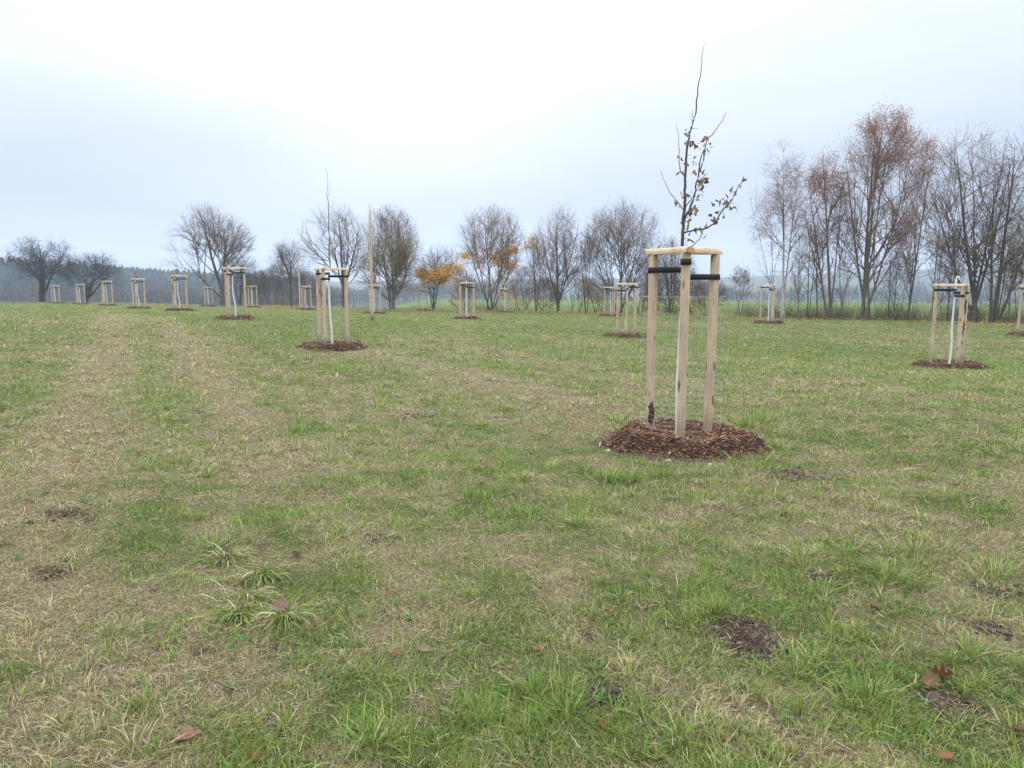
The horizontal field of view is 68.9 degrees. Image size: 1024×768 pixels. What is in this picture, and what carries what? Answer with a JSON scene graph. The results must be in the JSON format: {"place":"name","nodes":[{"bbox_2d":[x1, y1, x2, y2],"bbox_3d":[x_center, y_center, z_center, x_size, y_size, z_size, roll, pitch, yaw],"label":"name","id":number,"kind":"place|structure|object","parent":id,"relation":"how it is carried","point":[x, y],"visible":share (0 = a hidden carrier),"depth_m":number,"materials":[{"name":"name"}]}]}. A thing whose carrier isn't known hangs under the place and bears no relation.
{"place":"outdoors","nodes":[
{"label":"outdoors","id":0,"kind":"place"},
{"bbox_2d":[0,302,1023,767],"bbox_3d":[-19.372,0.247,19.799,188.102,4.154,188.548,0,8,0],"label":"meadow","id":1,"kind":"structure","parent":0,"point":[196,600],"depth_m":4.72,"materials":[{"name":"plant"}]},
{"bbox_2d":[0,235,80,301],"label":"fruit tree","id":2,"kind":"object","parent":1,"relation":"on","point":[41,276],"visible":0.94,"depth_m":96.45,"materials":[{"name":"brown plant"}]},
{"bbox_2d":[50,285,60,302],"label":"tree guard","id":3,"kind":"object","parent":1,"relation":"on","point":[53,286],"visible":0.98,"depth_m":87.56,"materials":[{"name":"beige wood"}]},
{"bbox_2d":[74,284,85,302],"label":"tree guard","id":4,"kind":"object","parent":1,"relation":"on","point":[77,293],"visible":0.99,"depth_m":78.13,"materials":[{"name":"beige wood"}]},
{"bbox_2d":[58,250,125,301],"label":"fruit tree","id":5,"kind":"object","parent":1,"relation":"on","point":[89,294],"visible":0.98,"depth_m":94.32,"materials":[{"name":"brown plant"}]},
{"bbox_2d":[100,281,112,303],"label":"tree guard","id":6,"kind":"object","parent":1,"relation":"on","point":[103,290],"visible":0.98,"depth_m":63.73,"materials":[{"name":"beige wood"}]},
{"bbox_2d":[130,278,146,306],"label":"tree guard","id":7,"kind":"object","parent":1,"relation":"on","point":[135,282],"visible":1,"depth_m":52.59,"materials":[{"name":"beige wood"}]},
{"bbox_2d":[168,275,187,308],"bbox_3d":[-19.867,-5.326,44.508,1.063,2.317,1.040,-5,9,-32],"label":"tree guard","id":8,"kind":"object","parent":1,"relation":"on","point":[173,289],"visible":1,"depth_m":44.55,"materials":[{"name":"beige wood"}]},
{"bbox_2d":[164,308,196,310],"bbox_3d":[-19.805,-4.445,44.640,2.127,0.234,1.620,0,8,0],"label":"mulch mound","id":9,"kind":"object","parent":1,"relation":"on","point":[179,309],"visible":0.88,"depth_m":44.15,"materials":[{"name":"brown plant"}]},
{"bbox_2d":[167,726,200,740],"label":"fallen leaf","id":10,"kind":"object","parent":1,"relation":"on","point":[192,730],"visible":1,"depth_m":2.75,"materials":[{"name":"plant"}]},
{"bbox_2d":[203,287,212,304],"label":"tree guard","id":11,"kind":"object","parent":1,"relation":"on","point":[207,295],"visible":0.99,"depth_m":82.24,"materials":[{"name":"beige wood"}]},
{"bbox_2d":[158,199,260,305],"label":"broadleaf tree","id":12,"kind":"object","parent":1,"relation":"on","point":[232,250],"visible":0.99,"depth_m":82.75,"materials":[{"name":"brown plant"}]},
{"bbox_2d":[228,255,235,315],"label":"young tree","id":13,"kind":"object","parent":1,"relation":"on","point":[232,289],"visible":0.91,"depth_m":30.92,"materials":[{"name":"white plant"}]},
{"bbox_2d":[214,314,256,320],"bbox_3d":[-11.505,-2.772,31.014,2.024,0.223,2.154,0,8,0],"label":"mulch mound","id":14,"kind":"object","parent":1,"relation":"on","point":[234,317],"visible":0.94,"depth_m":30.53,"materials":[{"name":"brown plant"}]},
{"bbox_2d":[220,267,247,316],"bbox_3d":[-11.517,-3.670,30.952,1.063,2.317,1.040,-4,9,-26],"label":"tree guard","id":15,"kind":"object","parent":14,"relation":"on","point":[227,291],"visible":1,"depth_m":30.97,"materials":[{"name":"beige wood"}]},
{"bbox_2d":[218,253,260,304],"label":"broadleaf tree","id":16,"kind":"object","parent":1,"relation":"on","point":[241,277],"visible":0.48,"depth_m":89.28,"materials":[{"name":"brown plant"}]},
{"bbox_2d":[241,275,260,304],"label":"bare shrub","id":17,"kind":"object","parent":1,"relation":"on","point":[247,281],"visible":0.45,"depth_m":85.25,"materials":[{"name":"grey plant"}]},
{"bbox_2d":[247,286,257,305],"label":"tree guard","id":18,"kind":"object","parent":1,"relation":"on","point":[251,296],"visible":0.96,"depth_m":73.61,"materials":[{"name":"beige wood"}]},
{"bbox_2d":[246,269,269,304],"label":"bare shrub","id":19,"kind":"object","parent":1,"relation":"on","point":[257,284],"visible":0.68,"depth_m":83.11,"materials":[{"name":"grey plant"}]},
{"bbox_2d":[257,267,279,306],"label":"bare shrub","id":20,"kind":"object","parent":1,"relation":"on","point":[264,282],"visible":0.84,"depth_m":82.27,"materials":[{"name":"grey plant"}]},
{"bbox_2d":[263,260,288,304],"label":"bare shrub","id":21,"kind":"object","parent":1,"relation":"on","point":[273,276],"visible":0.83,"depth_m":81.02,"materials":[{"name":"grey plant"}]},
{"bbox_2d":[272,598,288,611],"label":"fallen leaf","id":22,"kind":"object","parent":1,"relation":"on","point":[283,601],"visible":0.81,"depth_m":3.83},
{"bbox_2d":[273,269,296,306],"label":"bare shrub","id":23,"kind":"object","parent":1,"relation":"on","point":[286,284],"visible":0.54,"depth_m":82.31,"materials":[{"name":"grey plant"}]},
{"bbox_2d":[267,237,316,306],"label":"broadleaf tree","id":24,"kind":"object","parent":1,"relation":"on","point":[282,257],"visible":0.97,"depth_m":79.03,"materials":[{"name":"grey plant"}]},
{"bbox_2d":[286,268,307,305],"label":"bare shrub","id":25,"kind":"object","parent":1,"relation":"on","point":[295,274],"visible":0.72,"depth_m":80.22,"materials":[{"name":"grey plant"}]},
{"bbox_2d":[298,255,300,309],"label":"pole","id":26,"kind":"object","parent":1,"relation":"on","point":[299,285],"visible":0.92,"depth_m":65.39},
{"bbox_2d":[294,269,316,305],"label":"bare shrub","id":27,"kind":"object","parent":1,"relation":"on","point":[307,279],"visible":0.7,"depth_m":80.08,"materials":[{"name":"plant"}]},
{"bbox_2d":[300,286,311,307],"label":"tree guard","id":28,"kind":"object","parent":1,"relation":"on","point":[303,287],"visible":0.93,"depth_m":66.25,"materials":[{"name":"beige wood"}]},
{"bbox_2d":[304,272,327,300],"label":"bare shrub","id":29,"kind":"object","parent":1,"relation":"on","point":[312,278],"visible":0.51,"depth_m":78.99,"materials":[{"name":"plant"}]},
{"bbox_2d":[294,340,367,350],"bbox_3d":[-4.932,-1.051,20.153,2.169,0.224,1.895,0,8,0],"label":"mulch mound","id":30,"kind":"object","parent":1,"relation":"on","point":[340,345],"visible":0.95,"depth_m":19.70,"materials":[{"name":"brown wood"}]},
{"bbox_2d":[297,168,340,343],"bbox_3d":[-5.106,-3.393,20.017,1.153,4.786,0.860,0,8,0],"label":"young tree","id":31,"kind":"object","parent":30,"relation":"on","point":[329,267],"visible":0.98,"depth_m":19.91,"materials":[{"name":"white plant"}]},
{"bbox_2d":[310,267,349,343],"bbox_3d":[-4.862,-1.951,20.048,1.040,2.317,1.017,-4,9,-24],"label":"tree guard","id":32,"kind":"object","parent":30,"relation":"on","point":[323,305],"visible":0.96,"depth_m":20.08,"materials":[{"name":"beige wood"}]},
{"bbox_2d":[297,200,369,307],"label":"broadleaf tree","id":33,"kind":"object","parent":1,"relation":"on","point":[347,237],"visible":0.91,"depth_m":78.12,"materials":[{"name":"brown plant"}]},
{"bbox_2d":[369,204,373,319],"bbox_3d":[-6.526,-5.507,34.573,0.136,5.519,0.143,0,8,0],"label":"pole","id":34,"kind":"object","parent":1,"relation":"on","point":[371,278],"visible":0.89,"depth_m":34.55,"materials":[{"name":"wood"}]},
{"bbox_2d":[367,285,380,311],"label":"tree guard","id":35,"kind":"object","parent":1,"relation":"on","point":[379,287],"visible":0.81,"depth_m":55.16,"materials":[{"name":"beige wood"}]},
{"bbox_2d":[349,203,427,309],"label":"hornbeam tree","id":36,"kind":"object","parent":1,"relation":"on","point":[402,250],"visible":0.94,"depth_m":72.30,"materials":[{"name":"brown plant"}]},
{"bbox_2d":[418,289,427,308],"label":"tree guard","id":37,"kind":"object","parent":1,"relation":"on","point":[422,307],"visible":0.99,"depth_m":72.86,"materials":[{"name":"beige wood"}]},
{"bbox_2d":[413,644,432,650],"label":"fallen leaf","id":38,"kind":"object","parent":1,"relation":"on","point":[425,648],"visible":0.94,"depth_m":3.42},
{"bbox_2d":[413,242,469,310],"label":"maple tree","id":39,"kind":"object","parent":1,"relation":"on","point":[439,274],"visible":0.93,"depth_m":72.65,"materials":[{"name":"orange plant"}]},
{"bbox_2d":[446,268,478,310],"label":"hedge bush","id":40,"kind":"object","parent":1,"relation":"on","point":[469,279],"visible":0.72,"depth_m":71.27,"materials":[{"name":"grey plant"}]},
{"bbox_2d":[452,316,479,319],"bbox_3d":[-2.658,-3.853,43.521,1.789,0.255,1.909,0,8,0],"label":"mulch mound","id":41,"kind":"object","parent":1,"relation":"on","point":[468,317],"visible":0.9,"depth_m":43.13,"materials":[{"name":"brown plant"}]},
{"bbox_2d":[458,282,475,316],"bbox_3d":[-2.632,-4.753,43.456,1.017,2.317,1.040,-1,8,-7],"label":"tree guard","id":42,"kind":"object","parent":1,"relation":"on","point":[474,298],"visible":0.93,"depth_m":43.19,"materials":[{"name":"beige wood"}]},
{"bbox_2d":[444,202,530,310],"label":"maple tree","id":43,"kind":"object","parent":1,"relation":"on","point":[503,258],"visible":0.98,"depth_m":68.91,"materials":[{"name":"brown plant"}]},
{"bbox_2d":[499,288,509,310],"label":"tree guard","id":44,"kind":"object","parent":1,"relation":"on","point":[508,300],"visible":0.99,"depth_m":66.64,"materials":[{"name":"beige wood"}]},
{"bbox_2d":[0,380,1023,767],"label":"ground weeds","id":45,"kind":"object","parent":1,"relation":"on","point":[782,714],"visible":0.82,"depth_m":3.57,"materials":[{"name":"green plant"}]},
{"bbox_2d":[507,264,541,310],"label":"hedge bush","id":46,"kind":"object","parent":1,"relation":"on","point":[520,281],"visible":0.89,"depth_m":68.49,"materials":[{"name":"brown plant"}]},
{"bbox_2d":[28,412,1023,727],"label":"soil crumbs","id":47,"kind":"object","parent":1,"relation":"on","point":[764,642],"visible":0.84,"depth_m":3.52,"materials":[{"name":"brown soil"}]},
{"bbox_2d":[519,232,547,311],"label":"maple tree","id":48,"kind":"object","parent":1,"relation":"on","point":[531,242],"visible":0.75,"depth_m":67.04,"materials":[{"name":"grey plant"}]},
{"bbox_2d":[528,275,564,311],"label":"hedge bush","id":49,"kind":"object","parent":1,"relation":"on","point":[543,298],"visible":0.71,"depth_m":66.39,"materials":[{"name":"grey plant"}]},
{"bbox_2d":[526,202,588,311],"bbox_3d":[4.184,-11.052,65.283,6.060,9.858,5.226,0,8,0],"label":"broadleaf tree","id":50,"kind":"object","parent":1,"relation":"on","point":[557,274],"visible":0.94,"depth_m":64.95,"materials":[{"name":"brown plant"}]},
{"bbox_2d":[559,264,592,312],"bbox_3d":[5.523,-8.242,64.425,3.432,4.505,3.122,0,8,0],"label":"hedge bush","id":51,"kind":"object","parent":1,"relation":"on","point":[574,278],"visible":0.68,"depth_m":64.19,"materials":[{"name":"brown plant"}]},
{"bbox_2d":[575,230,601,312],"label":"broadleaf tree","id":52,"kind":"object","parent":1,"relation":"on","point":[585,264],"visible":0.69,"depth_m":62.06,"materials":[{"name":"grey plant"}]},
{"bbox_2d":[582,267,617,312],"bbox_3d":[7.571,-7.812,62.516,3.157,4.097,2.830,2,8,14],"label":"hedge bush","id":53,"kind":"object","parent":1,"relation":"on","point":[598,297],"visible":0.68,"depth_m":62.44,"materials":[{"name":"grey plant"}]},
{"bbox_2d":[603,287,615,313],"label":"tree guard","id":54,"kind":"object","parent":1,"relation":"on","point":[613,309],"visible":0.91,"depth_m":54.54,"materials":[{"name":"beige wood"}]},
{"bbox_2d":[572,195,669,313],"bbox_3d":[9.048,-10.626,61.101,8.530,10.072,6.586,0,8,0],"label":"broadleaf tree","id":55,"kind":"object","parent":1,"relation":"on","point":[613,231],"visible":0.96,"depth_m":60.45,"materials":[{"name":"brown plant"}]},
{"bbox_2d":[603,332,646,338],"bbox_3d":[4.530,-1.962,29.849,2.008,0.231,1.874,0,8,0],"label":"mulch mound","id":56,"kind":"object","parent":1,"relation":"on","point":[627,335],"visible":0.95,"depth_m":29.33,"materials":[{"name":"brown plant"}]},
{"bbox_2d":[615,283,637,333],"bbox_3d":[4.550,-2.847,29.715,0.904,2.317,0.924,1,8,7],"label":"tree guard","id":57,"kind":"object","parent":1,"relation":"on","point":[617,309],"visible":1,"depth_m":29.76,"materials":[{"name":"beige wood"}]},
{"bbox_2d":[254,305,1021,327],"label":"leaf litter","id":58,"kind":"object","parent":1,"relation":"on","point":[462,310],"visible":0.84,"depth_m":58.91,"materials":[{"name":"plant"}]},
{"bbox_2d":[619,255,660,313],"bbox_3d":[10.491,-8.077,60.475,3.814,5.113,3.094,5,9,35],"label":"hedge bush","id":59,"kind":"object","parent":1,"relation":"on","point":[641,276],"visible":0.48,"depth_m":60.50,"materials":[{"name":"grey plant"}]},
{"bbox_2d":[637,268,668,311],"bbox_3d":[11.229,-7.521,59.507,3.111,4.247,2.930,0,8,0],"label":"hedge bush","id":60,"kind":"object","parent":1,"relation":"on","point":[661,283],"visible":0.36,"depth_m":59.39,"materials":[{"name":"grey plant"}]},
{"bbox_2d":[642,231,696,313],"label":"broadleaf tree","id":61,"kind":"object","parent":1,"relation":"on","point":[667,284],"visible":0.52,"depth_m":58.08,"materials":[{"name":"grey plant"}]},
{"bbox_2d":[669,268,704,314],"bbox_3d":[13.575,-7.115,57.551,3.352,3.920,2.798,0,8,0],"label":"hedge bush","id":62,"kind":"object","parent":1,"relation":"on","point":[693,282],"visible":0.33,"depth_m":57.22,"materials":[{"name":"plant"}]},
{"bbox_2d":[597,417,786,459],"bbox_3d":[1.896,0.582,8.196,2.080,0.241,1.920,0,8,0],"label":"mulch mound","id":63,"kind":"object","parent":1,"relation":"on","point":[636,435],"visible":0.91,"depth_m":7.86,"materials":[{"name":"brown plant"}]},
{"bbox_2d":[640,246,725,437],"bbox_3d":[1.838,-0.298,8.082,0.887,2.317,0.910,1,8,11],"label":"tree guard","id":64,"kind":"object","parent":63,"relation":"on","point":[687,252],"visible":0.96,"depth_m":8.10,"materials":[{"name":"beige wood"}]},
{"bbox_2d":[660,45,747,434],"bbox_3d":[2.025,-1.440,7.905,0.898,4.228,0.355,0,8,0],"label":"young tree","id":65,"kind":"object","parent":63,"relation":"on","point":[685,195],"visible":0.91,"depth_m":7.85,"materials":[{"name":"green plant"}]},
{"bbox_2d":[690,280,728,315],"bbox_3d":[14.897,-6.657,56.144,3.030,3.339,2.725,0,8,0],"label":"hedge bush","id":66,"kind":"object","parent":1,"relation":"on","point":[702,304],"visible":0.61,"depth_m":56.07,"materials":[{"name":"plant"}]},
{"bbox_2d":[411,285,1023,323],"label":"undergrowth","id":67,"kind":"object","parent":1,"relation":"on","point":[902,316],"visible":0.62,"depth_m":50.89,"materials":[{"name":"brown plant"}]},
{"bbox_2d":[726,265,758,316],"bbox_3d":[16.558,-6.758,53.684,2.276,4.167,1.917,2,8,17],"label":"broadleaf shrub","id":68,"kind":"object","parent":1,"relation":"on","point":[747,281],"visible":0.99,"depth_m":53.46,"materials":[{"name":"grey plant"}]},
{"bbox_2d":[763,266,771,320],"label":"young tree","id":69,"kind":"object","parent":1,"relation":"on","point":[769,294],"visible":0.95,"depth_m":41.37,"materials":[{"name":"white plant"}]},
{"bbox_2d":[752,320,783,323],"bbox_3d":[14.300,-3.469,41.599,2.127,0.234,1.621,-5,9,-31],"label":"mulch mound","id":70,"kind":"object","parent":1,"relation":"on","point":[767,322],"visible":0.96,"depth_m":41.07,"materials":[{"name":"brown plant"}]},
{"bbox_2d":[759,285,777,320],"bbox_3d":[14.260,-4.346,41.428,0.994,2.317,0.972,-5,9,-34],"label":"tree guard","id":71,"kind":"object","parent":1,"relation":"on","point":[772,302],"visible":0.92,"depth_m":41.44,"materials":[{"name":"beige wood"}]},
{"bbox_2d":[747,138,818,318],"bbox_3d":[18.340,-10.566,51.035,4.872,12.558,4.171,3,8,22],"label":"birch tree","id":72,"kind":"object","parent":1,"relation":"on","point":[783,222],"visible":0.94,"depth_m":50.82,"materials":[{"name":"brown plant"}]},
{"bbox_2d":[788,234,818,319],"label":"slender tree","id":73,"kind":"object","parent":1,"relation":"on","point":[798,271],"visible":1,"depth_m":49.30,"materials":[{"name":"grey plant"}]},
{"bbox_2d":[794,208,829,319],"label":"slender tree","id":74,"kind":"object","parent":1,"relation":"on","point":[806,232],"visible":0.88,"depth_m":49.94,"materials":[{"name":"brown plant"}]},
{"bbox_2d":[806,220,836,318],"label":"slender tree","id":75,"kind":"object","parent":1,"relation":"on","point":[825,247],"visible":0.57,"depth_m":50.66,"materials":[{"name":"brown plant"}]},
{"bbox_2d":[797,137,860,319],"bbox_3d":[21.047,-10.343,50.120,4.465,12.360,3.809,0,8,0],"label":"birch tree","id":76,"kind":"object","parent":1,"relation":"on","point":[829,187],"visible":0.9,"depth_m":49.67,"materials":[{"name":"brown plant"}]},
{"bbox_2d":[825,207,870,319],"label":"slender tree","id":77,"kind":"object","parent":1,"relation":"on","point":[840,263],"visible":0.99,"depth_m":48.48,"materials":[{"name":"brown plant"}]},
{"bbox_2d":[868,598,882,607],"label":"fallen leaf","id":78,"kind":"object","parent":1,"relation":"on","point":[872,602],"visible":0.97,"depth_m":3.85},
{"bbox_2d":[825,93,934,319],"bbox_3d":[23.911,-11.370,49.077,7.028,14.661,5.616,2,8,17],"label":"birch tree","id":79,"kind":"object","parent":1,"relation":"on","point":[877,166],"visible":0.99,"depth_m":48.28,"materials":[{"name":"brown plant"}]},
{"bbox_2d":[868,225,914,320],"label":"slender tree","id":80,"kind":"object","parent":1,"relation":"on","point":[894,266],"visible":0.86,"depth_m":49.07,"materials":[{"name":"brown plant"}]},
{"bbox_2d":[874,249,923,316],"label":"tree","id":81,"kind":"object","parent":1,"relation":"on","point":[904,268],"visible":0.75,"depth_m":49.98,"materials":[{"name":"brown plant"}]},
{"bbox_2d":[889,131,950,307],"bbox_3d":[27.301,-10.953,51.258,4.056,13.307,4.874,-6,10,-35],"label":"birch tree","id":82,"kind":"object","parent":1,"relation":"on","point":[926,142],"visible":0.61,"depth_m":50.67,"materials":[{"name":"brown plant"}]},
{"bbox_2d":[916,669,940,688],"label":"fallen leaf","id":83,"kind":"object","parent":1,"relation":"on","point":[931,677],"visible":1,"depth_m":3.15,"materials":[{"name":"plant"}]},
{"bbox_2d":[921,190,959,320],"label":"slender tree","id":84,"kind":"object","parent":1,"relation":"on","point":[936,201],"visible":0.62,"depth_m":47.33,"materials":[{"name":"brown plant"}]},
{"bbox_2d":[920,214,963,320],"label":"slender tree","id":85,"kind":"object","parent":1,"relation":"on","point":[939,267],"visible":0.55,"depth_m":48.38,"materials":[{"name":"brown plant"}]},
{"bbox_2d":[932,748,953,758],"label":"fallen leaf","id":86,"kind":"object","parent":1,"relation":"on","point":[948,753],"visible":0.98,"depth_m":2.63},
{"bbox_2d":[928,663,960,678],"bbox_3d":[1.835,1.218,3.171,0.126,0.043,0.081,3,-28,37],"label":"fallen leaf","id":87,"kind":"object","parent":1,"relation":"on","point":[942,670],"visible":0.99,"depth_m":3.16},
{"bbox_2d":[907,358,991,369],"bbox_3d":[11.200,-0.515,19.356,2.223,0.218,1.997,0,8,0],"label":"mulch mound","id":88,"kind":"object","parent":1,"relation":"on","point":[941,363],"visible":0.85,"depth_m":18.91,"materials":[{"name":"brown plant"}]},
{"bbox_2d":[928,284,973,363],"bbox_3d":[11.326,-1.406,19.189,0.994,2.317,0.972,-3,8,-22],"label":"tree guard","id":89,"kind":"object","parent":88,"relation":"on","point":[963,294],"visible":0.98,"depth_m":19.21,"materials":[{"name":"beige wood"}]},
{"bbox_2d":[948,243,962,363],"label":"young tree","id":90,"kind":"object","parent":88,"relation":"on","point":[951,338],"visible":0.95,"depth_m":19.12,"materials":[{"name":"white plant"}]},
{"bbox_2d":[930,223,969,314],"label":"slender tree","id":91,"kind":"object","parent":1,"relation":"on","point":[949,269],"visible":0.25,"depth_m":49.22,"materials":[{"name":"plant"}]},
{"bbox_2d":[937,249,989,320],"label":"slender tree","id":92,"kind":"object","parent":1,"relation":"on","point":[948,272],"visible":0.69,"depth_m":46.78,"materials":[{"name":"plant"}]},
{"bbox_2d":[907,120,1023,321],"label":"alder tree","id":93,"kind":"object","parent":1,"relation":"on","point":[973,281],"visible":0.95,"depth_m":45.67,"materials":[{"name":"brown plant"}]},
{"bbox_2d":[960,124,1023,322],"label":"alder tree","id":94,"kind":"object","parent":1,"relation":"on","point":[992,310],"visible":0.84,"depth_m":45.30,"materials":[{"name":"brown plant"}]},
{"bbox_2d":[972,235,1012,305],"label":"slender tree","id":95,"kind":"object","parent":1,"relation":"on","point":[988,279],"visible":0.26,"depth_m":47.39,"materials":[{"name":"plant"}]},
{"bbox_2d":[994,231,1023,322],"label":"slender tree","id":96,"kind":"object","parent":1,"relation":"on","point":[1012,272],"visible":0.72,"depth_m":45.87,"materials":[{"name":"plant"}]},
{"bbox_2d":[994,150,1023,295],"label":"alder tree","id":97,"kind":"object","parent":1,"relation":"on","point":[1020,272],"visible":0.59,"depth_m":45.47,"materials":[{"name":"brown plant"}]},
{"bbox_2d":[995,207,1023,313],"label":"slender tree","id":98,"kind":"object","parent":1,"relation":"on","point":[1007,256],"visible":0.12,"depth_m":48.22,"materials":[{"name":"plant"}]},
{"bbox_2d":[1003,331,1023,336],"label":"mulch mound","id":99,"kind":"object","parent":1,"relation":"on","point":[1020,333],"visible":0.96,"depth_m":31.75,"materials":[{"name":"brown wood"}]},
{"bbox_2d":[1006,211,1023,319],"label":"slender tree","id":100,"kind":"object","parent":1,"relation":"on","point":[1019,259],"visible":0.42,"depth_m":46.52,"materials":[{"name":"plant"}]},
{"bbox_2d":[1016,285,1023,331],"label":"tree guard","id":101,"kind":"object","parent":1,"relation":"on","point":[1019,302],"visible":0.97,"depth_m":31.90,"materials":[{"name":"beige wood"}]},
{"bbox_2d":[0,0,1023,280],"label":"sky","id":102,"kind":"structure","parent":0,"point":[117,117],"materials":[{"name":"white"}]},
{"bbox_2d":[298,269,1023,307],"bbox_3d":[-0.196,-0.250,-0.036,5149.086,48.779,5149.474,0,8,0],"label":"hills","id":103,"kind":"structure","parent":0,"point":[757,281],"depth_m":858.85,"materials":[{"name":"plant"}]},
{"bbox_2d":[0,256,1023,307],"bbox_3d":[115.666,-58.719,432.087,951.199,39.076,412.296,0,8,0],"label":"distant woods","id":104,"kind":"object","parent":103,"relation":"on","point":[157,287],"visible":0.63,"depth_m":346.52,"materials":[{"name":"plant"}]},
{"bbox_2d":[388,300,1023,320],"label":"field","id":105,"kind":"structure","parent":0,"point":[566,303],"depth_m":139.11,"materials":[{"name":"plant"}]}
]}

